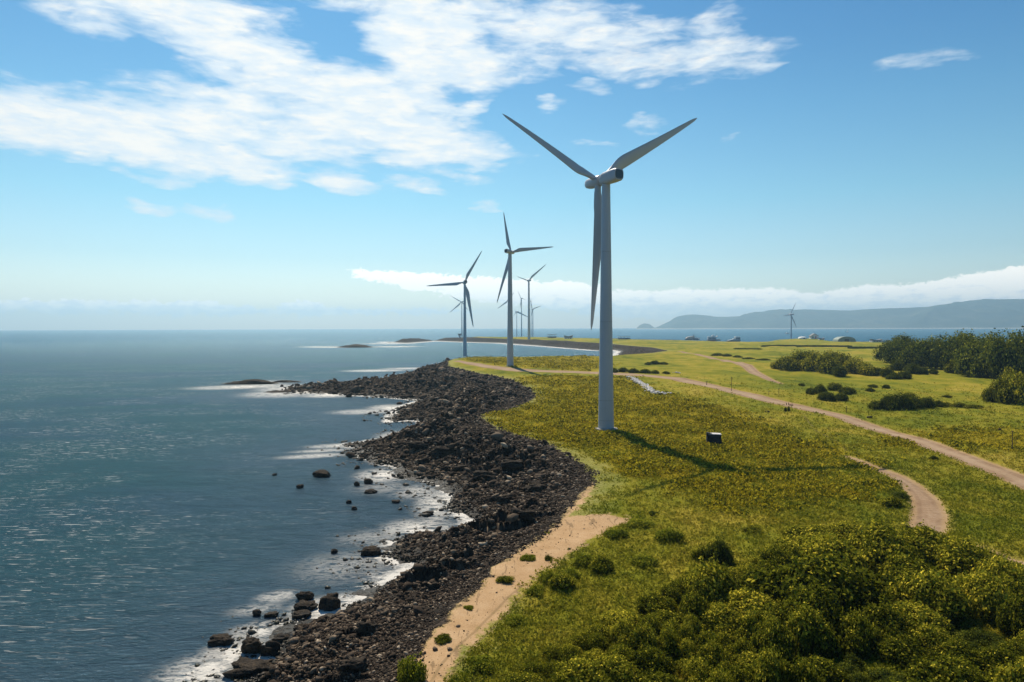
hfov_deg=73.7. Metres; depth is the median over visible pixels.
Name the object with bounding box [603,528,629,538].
bush
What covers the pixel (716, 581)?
thicket shrub
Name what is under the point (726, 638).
thicket shrub
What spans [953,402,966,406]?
bush
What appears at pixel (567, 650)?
thicket shrub
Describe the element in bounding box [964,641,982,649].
hollow shrub
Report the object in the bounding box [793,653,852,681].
thicket shrub
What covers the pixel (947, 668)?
thicket shrub
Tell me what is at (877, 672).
hollow shrub
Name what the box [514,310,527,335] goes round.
wind turbine
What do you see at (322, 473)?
boulder
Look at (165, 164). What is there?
sky
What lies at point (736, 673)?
thicket shrub
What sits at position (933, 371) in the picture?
round bush
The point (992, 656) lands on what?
thicket shrub
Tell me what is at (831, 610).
thicket shrub
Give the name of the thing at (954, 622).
hollow shrub
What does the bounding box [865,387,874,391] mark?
bush
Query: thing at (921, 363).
dark tree
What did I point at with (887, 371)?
round bush
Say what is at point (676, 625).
thicket shrub
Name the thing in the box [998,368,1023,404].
round bush
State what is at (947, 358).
dark tree
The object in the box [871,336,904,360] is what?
dark tree
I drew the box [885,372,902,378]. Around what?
round bush
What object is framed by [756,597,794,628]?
thicket shrub
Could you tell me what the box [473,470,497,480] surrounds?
rock outcrop
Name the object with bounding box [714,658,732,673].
thicket shrub
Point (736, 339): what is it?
moored ship
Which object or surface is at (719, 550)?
dark bush
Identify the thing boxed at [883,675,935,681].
thicket shrub
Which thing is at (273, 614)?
boulder
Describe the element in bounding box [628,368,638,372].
bush
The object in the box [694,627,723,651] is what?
thicket shrub
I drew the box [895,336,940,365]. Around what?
dark tree
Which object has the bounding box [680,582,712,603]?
thicket shrub
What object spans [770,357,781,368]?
round bush
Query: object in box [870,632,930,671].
thicket shrub
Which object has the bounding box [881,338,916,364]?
dark tree
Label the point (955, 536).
thicket shrub
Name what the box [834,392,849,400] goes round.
bush
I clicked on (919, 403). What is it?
dark bush
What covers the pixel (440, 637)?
grass clump
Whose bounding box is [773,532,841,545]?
thicket shrub
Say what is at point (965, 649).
thicket shrub
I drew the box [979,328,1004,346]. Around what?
dark tree
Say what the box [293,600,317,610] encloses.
boulder
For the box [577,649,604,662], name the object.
thicket shrub
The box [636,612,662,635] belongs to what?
thicket shrub
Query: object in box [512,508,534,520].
rock outcrop
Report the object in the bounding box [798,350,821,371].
round bush
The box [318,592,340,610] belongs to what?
boulder
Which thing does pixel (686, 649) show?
thicket shrub
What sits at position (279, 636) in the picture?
boulder
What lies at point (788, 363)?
round bush
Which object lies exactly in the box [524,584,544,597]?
bush
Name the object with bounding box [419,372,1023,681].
grass
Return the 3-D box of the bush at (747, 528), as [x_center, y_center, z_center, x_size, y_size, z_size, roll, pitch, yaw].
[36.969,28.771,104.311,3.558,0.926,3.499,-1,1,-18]
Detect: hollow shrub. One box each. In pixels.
[832,660,861,676]
[842,652,864,669]
[848,670,870,681]
[850,650,871,660]
[865,667,894,681]
[879,672,906,681]
[941,621,957,632]
[950,618,964,628]
[950,630,974,641]
[957,617,983,630]
[960,627,998,641]
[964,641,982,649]
[965,631,994,646]
[985,631,1007,641]
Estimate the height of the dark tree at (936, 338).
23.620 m
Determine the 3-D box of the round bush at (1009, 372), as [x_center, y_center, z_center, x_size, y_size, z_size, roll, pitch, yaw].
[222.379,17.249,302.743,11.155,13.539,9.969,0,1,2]
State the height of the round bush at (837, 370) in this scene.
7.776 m
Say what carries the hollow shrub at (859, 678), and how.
on the ground at (694, 361)
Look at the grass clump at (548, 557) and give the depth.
93.24 m
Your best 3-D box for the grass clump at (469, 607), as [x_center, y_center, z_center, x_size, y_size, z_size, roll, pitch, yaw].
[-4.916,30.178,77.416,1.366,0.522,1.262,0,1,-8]
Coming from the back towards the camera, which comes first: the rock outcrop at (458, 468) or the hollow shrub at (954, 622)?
the rock outcrop at (458, 468)
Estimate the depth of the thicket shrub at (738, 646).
64.91 m
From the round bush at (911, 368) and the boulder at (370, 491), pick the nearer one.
the boulder at (370, 491)
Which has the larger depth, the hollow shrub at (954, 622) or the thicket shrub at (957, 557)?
the thicket shrub at (957, 557)
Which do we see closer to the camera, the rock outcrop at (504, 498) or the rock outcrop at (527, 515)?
the rock outcrop at (527, 515)
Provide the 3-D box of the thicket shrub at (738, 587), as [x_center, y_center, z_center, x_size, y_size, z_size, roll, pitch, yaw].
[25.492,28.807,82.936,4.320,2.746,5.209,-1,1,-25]
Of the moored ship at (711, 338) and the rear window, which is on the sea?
the moored ship at (711, 338)
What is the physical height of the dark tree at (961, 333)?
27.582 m
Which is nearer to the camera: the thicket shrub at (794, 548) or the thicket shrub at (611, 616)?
the thicket shrub at (611, 616)
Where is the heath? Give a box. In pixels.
[462,354,1023,525]
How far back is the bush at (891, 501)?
118.62 m
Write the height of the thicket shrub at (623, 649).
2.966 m
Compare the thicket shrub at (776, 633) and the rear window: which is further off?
the rear window
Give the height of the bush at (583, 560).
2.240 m
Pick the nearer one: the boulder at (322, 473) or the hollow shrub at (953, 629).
the hollow shrub at (953, 629)
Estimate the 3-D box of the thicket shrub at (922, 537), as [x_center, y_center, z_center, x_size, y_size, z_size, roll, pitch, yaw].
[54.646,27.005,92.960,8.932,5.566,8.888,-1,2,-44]
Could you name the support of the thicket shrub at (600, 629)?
on the ground at (694, 361)
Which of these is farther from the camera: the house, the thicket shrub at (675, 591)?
the house
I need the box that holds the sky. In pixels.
[0,0,1023,329]
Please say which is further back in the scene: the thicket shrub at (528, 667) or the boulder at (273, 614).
the boulder at (273, 614)
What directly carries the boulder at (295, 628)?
in the sea
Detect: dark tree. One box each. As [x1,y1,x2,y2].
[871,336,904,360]
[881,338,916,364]
[891,332,916,345]
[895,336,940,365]
[909,335,946,367]
[916,334,944,343]
[923,331,960,366]
[938,328,982,366]
[947,328,978,343]
[949,333,994,376]
[967,330,1023,378]
[977,326,1023,378]
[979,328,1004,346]
[1005,328,1023,341]
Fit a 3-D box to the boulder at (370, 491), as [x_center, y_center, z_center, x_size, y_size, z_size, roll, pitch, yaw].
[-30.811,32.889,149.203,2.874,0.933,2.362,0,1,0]
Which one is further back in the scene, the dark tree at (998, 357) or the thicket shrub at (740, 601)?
the dark tree at (998, 357)
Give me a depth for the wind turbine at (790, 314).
1663.27 m
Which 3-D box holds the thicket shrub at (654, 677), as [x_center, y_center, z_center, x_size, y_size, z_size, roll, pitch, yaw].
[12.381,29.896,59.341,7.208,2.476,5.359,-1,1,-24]
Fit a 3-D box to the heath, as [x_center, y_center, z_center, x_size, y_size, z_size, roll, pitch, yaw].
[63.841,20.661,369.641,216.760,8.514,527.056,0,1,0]
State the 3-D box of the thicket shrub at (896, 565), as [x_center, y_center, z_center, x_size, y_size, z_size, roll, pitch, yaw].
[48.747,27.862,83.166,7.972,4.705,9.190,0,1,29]
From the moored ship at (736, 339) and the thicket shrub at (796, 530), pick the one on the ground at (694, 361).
the thicket shrub at (796, 530)
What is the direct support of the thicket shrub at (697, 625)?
on the ground at (694, 361)
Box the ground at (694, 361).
[238,337,1023,681]
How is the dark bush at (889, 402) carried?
on the ground at (694, 361)
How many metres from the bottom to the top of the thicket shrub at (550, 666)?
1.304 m
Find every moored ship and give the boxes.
[685,335,699,339]
[707,335,720,340]
[726,337,740,341]
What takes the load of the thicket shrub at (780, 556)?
on the ground at (694, 361)
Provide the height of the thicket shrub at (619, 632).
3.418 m
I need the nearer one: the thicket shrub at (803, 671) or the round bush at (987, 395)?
the thicket shrub at (803, 671)
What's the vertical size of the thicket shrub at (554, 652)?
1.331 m
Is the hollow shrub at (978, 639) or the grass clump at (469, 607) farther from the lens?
the grass clump at (469, 607)
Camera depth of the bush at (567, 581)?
82.75 m
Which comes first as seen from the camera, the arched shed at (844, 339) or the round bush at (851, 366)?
the round bush at (851, 366)
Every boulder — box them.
[207,633,234,646]
[222,657,273,677]
[241,636,261,653]
[252,609,261,616]
[260,640,280,656]
[264,611,278,617]
[271,633,288,641]
[292,609,311,618]
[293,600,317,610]
[293,623,307,630]
[295,591,313,600]
[312,469,330,476]
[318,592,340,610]
[331,548,337,553]
[360,545,380,555]
[364,478,372,483]
[364,489,377,493]
[432,582,438,587]
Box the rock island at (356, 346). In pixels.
[337,344,370,347]
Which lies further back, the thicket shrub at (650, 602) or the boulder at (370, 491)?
the boulder at (370, 491)
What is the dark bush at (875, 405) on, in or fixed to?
on the ground at (694, 361)
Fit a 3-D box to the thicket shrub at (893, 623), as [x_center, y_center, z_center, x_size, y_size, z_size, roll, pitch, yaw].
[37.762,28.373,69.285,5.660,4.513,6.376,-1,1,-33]
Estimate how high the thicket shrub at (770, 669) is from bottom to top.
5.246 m
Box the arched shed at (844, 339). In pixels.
[833,336,855,341]
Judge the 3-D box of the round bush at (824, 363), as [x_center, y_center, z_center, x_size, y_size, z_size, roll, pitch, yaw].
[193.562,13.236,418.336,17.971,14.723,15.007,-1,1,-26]
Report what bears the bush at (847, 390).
on the ground at (694, 361)
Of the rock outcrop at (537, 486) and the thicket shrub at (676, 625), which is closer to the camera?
the thicket shrub at (676, 625)
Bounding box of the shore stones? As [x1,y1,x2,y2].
[182,357,602,681]
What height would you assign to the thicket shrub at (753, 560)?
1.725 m
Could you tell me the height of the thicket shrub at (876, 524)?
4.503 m
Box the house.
[809,333,817,338]
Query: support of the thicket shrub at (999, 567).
on the ground at (694, 361)
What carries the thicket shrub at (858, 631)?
on the ground at (694, 361)
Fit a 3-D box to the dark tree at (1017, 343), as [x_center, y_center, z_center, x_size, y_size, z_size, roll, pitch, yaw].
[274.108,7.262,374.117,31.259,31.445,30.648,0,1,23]
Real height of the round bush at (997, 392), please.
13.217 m
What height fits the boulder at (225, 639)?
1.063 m
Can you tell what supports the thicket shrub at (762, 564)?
on the ground at (694, 361)
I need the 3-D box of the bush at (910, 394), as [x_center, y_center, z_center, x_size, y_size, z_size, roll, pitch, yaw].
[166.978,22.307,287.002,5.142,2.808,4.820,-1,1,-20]
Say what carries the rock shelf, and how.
in the sea
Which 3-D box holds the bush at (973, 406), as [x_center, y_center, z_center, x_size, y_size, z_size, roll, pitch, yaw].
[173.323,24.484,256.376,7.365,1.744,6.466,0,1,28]
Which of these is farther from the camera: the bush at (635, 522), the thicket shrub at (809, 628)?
the bush at (635, 522)
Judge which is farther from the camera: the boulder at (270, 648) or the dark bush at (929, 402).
the dark bush at (929, 402)
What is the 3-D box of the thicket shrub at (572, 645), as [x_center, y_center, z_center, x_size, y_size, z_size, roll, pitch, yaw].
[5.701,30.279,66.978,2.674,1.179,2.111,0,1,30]
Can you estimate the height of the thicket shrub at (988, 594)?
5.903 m
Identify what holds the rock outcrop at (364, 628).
on the ground at (694, 361)
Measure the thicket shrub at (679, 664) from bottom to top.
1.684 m
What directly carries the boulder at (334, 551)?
in the sea
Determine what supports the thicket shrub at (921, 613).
on the ground at (694, 361)
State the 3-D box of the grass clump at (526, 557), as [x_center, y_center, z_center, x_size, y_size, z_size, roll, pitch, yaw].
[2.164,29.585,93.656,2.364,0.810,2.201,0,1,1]
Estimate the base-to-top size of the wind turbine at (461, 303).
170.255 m
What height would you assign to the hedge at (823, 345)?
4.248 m
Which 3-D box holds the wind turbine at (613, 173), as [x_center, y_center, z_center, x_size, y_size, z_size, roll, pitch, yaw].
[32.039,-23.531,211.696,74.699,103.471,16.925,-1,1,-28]
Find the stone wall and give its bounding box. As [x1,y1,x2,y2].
[626,376,671,393]
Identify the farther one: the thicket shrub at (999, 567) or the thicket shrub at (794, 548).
the thicket shrub at (794, 548)
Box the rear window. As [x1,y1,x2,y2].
[615,169,622,178]
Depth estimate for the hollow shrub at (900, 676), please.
60.28 m
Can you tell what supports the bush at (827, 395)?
on the ground at (694, 361)
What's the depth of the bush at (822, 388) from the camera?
303.10 m
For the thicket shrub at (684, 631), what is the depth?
67.34 m
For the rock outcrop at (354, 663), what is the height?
1.248 m
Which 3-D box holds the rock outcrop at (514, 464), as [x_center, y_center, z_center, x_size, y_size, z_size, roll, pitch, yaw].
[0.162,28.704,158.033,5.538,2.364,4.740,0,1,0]
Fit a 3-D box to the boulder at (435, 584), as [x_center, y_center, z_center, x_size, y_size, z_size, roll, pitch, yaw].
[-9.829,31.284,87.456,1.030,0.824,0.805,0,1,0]
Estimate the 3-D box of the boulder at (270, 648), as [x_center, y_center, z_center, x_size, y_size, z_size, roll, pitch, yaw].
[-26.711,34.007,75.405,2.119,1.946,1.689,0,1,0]
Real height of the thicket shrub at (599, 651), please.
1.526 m
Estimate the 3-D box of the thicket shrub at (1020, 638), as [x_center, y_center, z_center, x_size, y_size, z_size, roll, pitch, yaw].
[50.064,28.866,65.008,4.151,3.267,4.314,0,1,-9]
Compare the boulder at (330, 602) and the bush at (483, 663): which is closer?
the bush at (483, 663)
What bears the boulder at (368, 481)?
in the sea
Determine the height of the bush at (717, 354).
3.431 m
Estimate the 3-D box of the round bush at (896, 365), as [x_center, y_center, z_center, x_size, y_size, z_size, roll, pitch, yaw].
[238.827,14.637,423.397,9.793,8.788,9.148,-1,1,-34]
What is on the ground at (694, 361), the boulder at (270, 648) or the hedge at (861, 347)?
the hedge at (861, 347)
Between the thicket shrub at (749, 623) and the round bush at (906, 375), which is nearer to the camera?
the thicket shrub at (749, 623)
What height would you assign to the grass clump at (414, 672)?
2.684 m
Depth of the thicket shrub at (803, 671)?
58.14 m
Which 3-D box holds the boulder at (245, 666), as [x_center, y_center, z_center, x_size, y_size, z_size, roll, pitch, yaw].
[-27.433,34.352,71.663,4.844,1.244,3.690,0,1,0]
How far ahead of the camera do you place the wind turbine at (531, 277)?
1601.29 m
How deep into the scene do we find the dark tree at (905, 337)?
569.98 m
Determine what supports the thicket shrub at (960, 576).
on the ground at (694, 361)
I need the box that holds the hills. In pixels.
[653,299,1023,328]
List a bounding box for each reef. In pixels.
[223,379,278,384]
[274,380,300,382]
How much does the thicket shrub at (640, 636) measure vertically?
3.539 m
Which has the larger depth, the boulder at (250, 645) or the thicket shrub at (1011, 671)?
the boulder at (250, 645)
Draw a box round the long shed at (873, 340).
[869,339,881,341]
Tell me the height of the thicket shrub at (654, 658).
3.302 m
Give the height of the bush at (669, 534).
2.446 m
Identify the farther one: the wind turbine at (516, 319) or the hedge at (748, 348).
the wind turbine at (516, 319)
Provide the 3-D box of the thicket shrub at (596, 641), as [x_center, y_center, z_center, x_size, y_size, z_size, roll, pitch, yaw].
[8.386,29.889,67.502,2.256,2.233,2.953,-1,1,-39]
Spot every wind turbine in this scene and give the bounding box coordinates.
[428,251,481,355]
[451,296,467,336]
[497,213,551,366]
[503,114,696,430]
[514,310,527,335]
[517,265,544,338]
[518,292,525,336]
[531,304,539,336]
[784,303,795,338]
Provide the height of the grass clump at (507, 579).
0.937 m
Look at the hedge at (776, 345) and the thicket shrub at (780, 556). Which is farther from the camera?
the hedge at (776, 345)
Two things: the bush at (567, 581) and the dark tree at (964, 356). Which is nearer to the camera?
the bush at (567, 581)
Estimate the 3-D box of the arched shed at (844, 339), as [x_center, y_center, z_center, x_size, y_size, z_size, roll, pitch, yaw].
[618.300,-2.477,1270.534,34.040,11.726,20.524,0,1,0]
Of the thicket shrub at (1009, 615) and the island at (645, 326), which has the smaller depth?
the thicket shrub at (1009, 615)
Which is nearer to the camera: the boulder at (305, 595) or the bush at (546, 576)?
the bush at (546, 576)
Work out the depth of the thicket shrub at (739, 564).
89.33 m
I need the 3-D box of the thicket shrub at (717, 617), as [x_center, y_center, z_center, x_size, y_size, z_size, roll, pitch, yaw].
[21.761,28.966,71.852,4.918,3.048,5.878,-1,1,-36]
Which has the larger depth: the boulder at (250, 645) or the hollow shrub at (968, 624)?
the boulder at (250, 645)
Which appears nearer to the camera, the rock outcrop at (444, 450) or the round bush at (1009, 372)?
the rock outcrop at (444, 450)
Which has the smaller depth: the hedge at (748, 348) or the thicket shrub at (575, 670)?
the thicket shrub at (575, 670)
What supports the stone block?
on the ground at (694, 361)
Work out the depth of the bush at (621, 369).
419.48 m
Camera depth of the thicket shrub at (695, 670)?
60.62 m
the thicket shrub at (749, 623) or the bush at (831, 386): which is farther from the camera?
the bush at (831, 386)
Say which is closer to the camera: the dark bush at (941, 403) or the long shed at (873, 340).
the dark bush at (941, 403)
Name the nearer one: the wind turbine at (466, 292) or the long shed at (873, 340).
the wind turbine at (466, 292)
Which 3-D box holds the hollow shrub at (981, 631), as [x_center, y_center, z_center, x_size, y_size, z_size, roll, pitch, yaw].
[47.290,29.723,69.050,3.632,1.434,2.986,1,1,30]
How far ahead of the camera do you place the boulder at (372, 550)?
107.90 m
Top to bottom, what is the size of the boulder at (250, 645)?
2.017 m
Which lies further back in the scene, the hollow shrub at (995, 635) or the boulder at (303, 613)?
the boulder at (303, 613)
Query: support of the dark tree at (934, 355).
on the ground at (694, 361)
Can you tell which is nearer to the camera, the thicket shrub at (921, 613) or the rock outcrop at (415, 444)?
the thicket shrub at (921, 613)
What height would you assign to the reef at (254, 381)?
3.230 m
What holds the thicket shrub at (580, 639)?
on the ground at (694, 361)
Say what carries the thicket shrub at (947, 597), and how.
on the ground at (694, 361)
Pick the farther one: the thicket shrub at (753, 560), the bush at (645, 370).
the bush at (645, 370)
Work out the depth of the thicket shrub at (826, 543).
86.41 m
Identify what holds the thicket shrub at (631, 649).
on the ground at (694, 361)
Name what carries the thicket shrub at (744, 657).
on the ground at (694, 361)
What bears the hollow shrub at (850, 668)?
on the ground at (694, 361)
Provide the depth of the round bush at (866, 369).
400.04 m
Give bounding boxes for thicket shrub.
[503,671,546,681]
[518,661,552,681]
[543,645,561,661]
[543,660,562,677]
[550,653,613,681]
[558,642,582,663]
[561,642,581,651]
[568,631,589,650]
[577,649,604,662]
[584,625,610,642]
[584,646,606,655]
[585,632,609,650]
[592,651,643,681]
[599,609,642,636]
[605,643,633,661]
[607,642,634,653]
[609,615,637,645]
[626,621,659,651]
[628,643,676,676]
[631,668,684,681]
[635,590,677,613]
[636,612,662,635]
[644,606,684,625]
[653,623,681,657]
[659,617,680,634]
[660,579,686,603]
[673,636,697,659]
[674,657,691,671]
[676,554,737,603]
[676,620,695,642]
[678,589,710,621]
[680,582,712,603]
[680,611,705,636]
[681,653,715,681]
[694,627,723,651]
[696,601,743,635]
[696,637,730,670]
[703,665,737,681]
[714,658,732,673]
[715,631,735,649]
[718,584,779,617]
[723,663,750,681]
[726,566,743,580]
[726,568,743,589]
[726,635,756,659]
[730,650,760,670]
[731,560,751,566]
[734,563,756,570]
[734,603,776,645]
[737,559,781,589]
[739,545,893,616]
[742,641,795,681]
[749,554,759,564]
[749,612,798,664]
[756,540,792,566]
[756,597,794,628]
[770,540,805,561]
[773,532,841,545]
[780,579,844,633]
[781,524,844,539]
[781,652,826,681]
[783,598,845,659]
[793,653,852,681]
[798,531,870,572]
[824,519,864,544]
[834,605,880,655]
[840,516,924,575]
[853,595,922,640]
[861,516,890,534]
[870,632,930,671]
[875,551,943,587]
[879,599,950,630]
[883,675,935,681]
[888,566,976,621]
[890,519,944,564]
[903,620,955,654]
[903,650,993,681]
[918,533,1004,574]
[926,635,985,671]
[935,532,950,541]
[946,535,971,542]
[949,571,980,587]
[953,567,1015,621]
[970,551,1023,586]
[975,644,1018,676]
[990,655,1023,681]
[993,590,1023,638]
[994,572,1023,596]
[996,637,1023,658]
[1008,628,1023,644]
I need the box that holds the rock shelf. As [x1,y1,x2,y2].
[263,390,290,392]
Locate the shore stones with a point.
(320, 626)
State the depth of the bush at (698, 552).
92.08 m
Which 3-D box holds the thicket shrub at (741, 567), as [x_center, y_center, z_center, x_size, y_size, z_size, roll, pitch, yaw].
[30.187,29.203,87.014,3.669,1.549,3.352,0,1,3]
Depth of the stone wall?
325.26 m
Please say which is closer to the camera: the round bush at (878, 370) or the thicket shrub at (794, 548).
the thicket shrub at (794, 548)
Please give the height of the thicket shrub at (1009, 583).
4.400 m
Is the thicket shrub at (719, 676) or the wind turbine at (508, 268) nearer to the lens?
the thicket shrub at (719, 676)
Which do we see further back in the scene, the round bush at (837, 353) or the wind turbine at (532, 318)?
the wind turbine at (532, 318)
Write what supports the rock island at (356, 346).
in the sea
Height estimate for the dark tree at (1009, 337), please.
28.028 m
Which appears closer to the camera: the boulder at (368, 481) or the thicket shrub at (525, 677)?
the thicket shrub at (525, 677)
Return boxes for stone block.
[706,432,721,443]
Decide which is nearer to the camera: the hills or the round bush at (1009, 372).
the round bush at (1009, 372)
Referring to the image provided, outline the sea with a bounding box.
[0,328,1023,681]
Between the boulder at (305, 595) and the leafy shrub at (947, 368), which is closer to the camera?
the boulder at (305, 595)
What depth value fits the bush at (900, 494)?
124.03 m
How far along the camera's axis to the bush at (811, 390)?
298.48 m
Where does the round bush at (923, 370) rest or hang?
on the ground at (694, 361)
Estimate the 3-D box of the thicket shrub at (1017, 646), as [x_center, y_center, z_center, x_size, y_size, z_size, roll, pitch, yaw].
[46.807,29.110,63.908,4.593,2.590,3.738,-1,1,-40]
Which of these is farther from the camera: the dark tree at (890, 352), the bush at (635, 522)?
the dark tree at (890, 352)
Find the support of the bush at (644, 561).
on the ground at (694, 361)
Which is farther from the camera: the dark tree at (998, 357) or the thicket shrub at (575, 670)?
the dark tree at (998, 357)
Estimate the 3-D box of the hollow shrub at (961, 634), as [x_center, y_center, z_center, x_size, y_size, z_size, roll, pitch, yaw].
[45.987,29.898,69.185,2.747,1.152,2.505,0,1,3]
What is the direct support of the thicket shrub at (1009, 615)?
on the ground at (694, 361)
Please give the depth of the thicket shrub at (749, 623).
68.00 m
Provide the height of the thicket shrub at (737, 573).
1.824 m
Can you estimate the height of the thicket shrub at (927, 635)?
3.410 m
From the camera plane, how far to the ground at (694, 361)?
166.51 m
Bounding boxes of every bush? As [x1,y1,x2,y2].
[467,654,495,673]
[505,613,525,626]
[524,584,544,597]
[539,567,558,584]
[548,569,577,590]
[564,568,579,580]
[572,551,593,568]
[588,552,615,574]
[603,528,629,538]
[618,367,627,371]
[623,517,655,528]
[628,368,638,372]
[628,552,659,568]
[639,369,650,372]
[653,526,685,542]
[688,545,709,559]
[704,534,735,564]
[711,353,722,355]
[740,525,764,533]
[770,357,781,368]
[776,353,799,370]
[790,347,810,361]
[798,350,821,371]
[805,386,818,393]
[814,350,842,373]
[815,383,827,392]
[817,390,836,400]
[822,349,842,358]
[827,382,842,390]
[831,365,848,375]
[832,351,853,364]
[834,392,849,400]
[838,386,856,393]
[842,354,866,372]
[856,362,877,374]
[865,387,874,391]
[867,399,886,409]
[873,366,884,374]
[879,366,893,376]
[879,391,903,410]
[879,495,903,507]
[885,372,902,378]
[889,360,904,370]
[889,490,910,498]
[893,390,914,408]
[897,370,912,378]
[903,362,920,373]
[904,391,915,396]
[910,394,924,408]
[917,366,929,373]
[921,394,938,407]
[929,368,938,373]
[934,400,946,406]
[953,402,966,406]
[963,404,983,407]
[980,379,997,401]
[992,372,1016,403]
[998,364,1015,380]
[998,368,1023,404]
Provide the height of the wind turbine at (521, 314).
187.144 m
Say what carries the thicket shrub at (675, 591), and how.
on the ground at (694, 361)
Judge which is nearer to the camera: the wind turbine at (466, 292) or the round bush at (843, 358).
the round bush at (843, 358)
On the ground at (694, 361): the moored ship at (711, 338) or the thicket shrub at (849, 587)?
the thicket shrub at (849, 587)
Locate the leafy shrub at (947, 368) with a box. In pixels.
[943,358,960,373]
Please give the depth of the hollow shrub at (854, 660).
63.24 m
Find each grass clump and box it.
[396,653,428,681]
[434,633,451,644]
[462,605,472,610]
[495,575,515,582]
[519,553,535,560]
[544,553,552,560]
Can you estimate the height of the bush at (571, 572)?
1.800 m
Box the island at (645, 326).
[637,323,653,328]
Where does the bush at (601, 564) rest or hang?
on the ground at (694, 361)
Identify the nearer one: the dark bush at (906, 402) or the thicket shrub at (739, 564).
the thicket shrub at (739, 564)
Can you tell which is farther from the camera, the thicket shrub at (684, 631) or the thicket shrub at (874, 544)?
the thicket shrub at (874, 544)
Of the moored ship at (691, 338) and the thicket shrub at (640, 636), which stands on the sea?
the moored ship at (691, 338)
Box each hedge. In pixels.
[733,348,760,349]
[761,345,795,346]
[796,345,851,346]
[847,346,878,348]
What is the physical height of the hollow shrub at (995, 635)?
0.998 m
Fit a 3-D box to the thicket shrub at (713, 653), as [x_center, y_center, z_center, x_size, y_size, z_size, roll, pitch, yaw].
[18.970,29.418,64.034,3.572,3.304,3.425,0,1,11]
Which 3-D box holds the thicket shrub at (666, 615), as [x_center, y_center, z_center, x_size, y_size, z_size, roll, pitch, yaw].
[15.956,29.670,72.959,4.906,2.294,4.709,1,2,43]
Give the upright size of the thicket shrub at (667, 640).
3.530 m
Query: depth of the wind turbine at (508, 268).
467.13 m
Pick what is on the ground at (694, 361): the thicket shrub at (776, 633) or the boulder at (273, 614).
the thicket shrub at (776, 633)
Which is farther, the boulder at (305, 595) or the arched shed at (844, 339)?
the arched shed at (844, 339)
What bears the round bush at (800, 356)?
on the ground at (694, 361)
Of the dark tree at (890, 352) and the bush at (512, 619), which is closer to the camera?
the bush at (512, 619)
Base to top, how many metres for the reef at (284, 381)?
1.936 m
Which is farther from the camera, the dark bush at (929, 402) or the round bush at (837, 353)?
the round bush at (837, 353)
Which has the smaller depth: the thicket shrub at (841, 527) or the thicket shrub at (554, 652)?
the thicket shrub at (554, 652)
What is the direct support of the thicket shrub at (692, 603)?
on the ground at (694, 361)
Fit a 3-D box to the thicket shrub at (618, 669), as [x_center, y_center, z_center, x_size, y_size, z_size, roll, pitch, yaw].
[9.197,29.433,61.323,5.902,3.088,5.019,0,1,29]
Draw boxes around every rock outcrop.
[338,655,366,672]
[356,620,377,634]
[407,441,429,448]
[431,446,453,458]
[453,465,466,471]
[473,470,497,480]
[495,494,513,503]
[501,459,524,469]
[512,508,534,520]
[522,481,546,491]
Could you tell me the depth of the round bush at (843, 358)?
425.76 m
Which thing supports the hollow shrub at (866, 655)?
on the ground at (694, 361)
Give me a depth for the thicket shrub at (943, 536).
95.61 m
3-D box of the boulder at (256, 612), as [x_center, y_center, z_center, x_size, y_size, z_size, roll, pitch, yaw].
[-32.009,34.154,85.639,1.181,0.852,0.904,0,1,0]

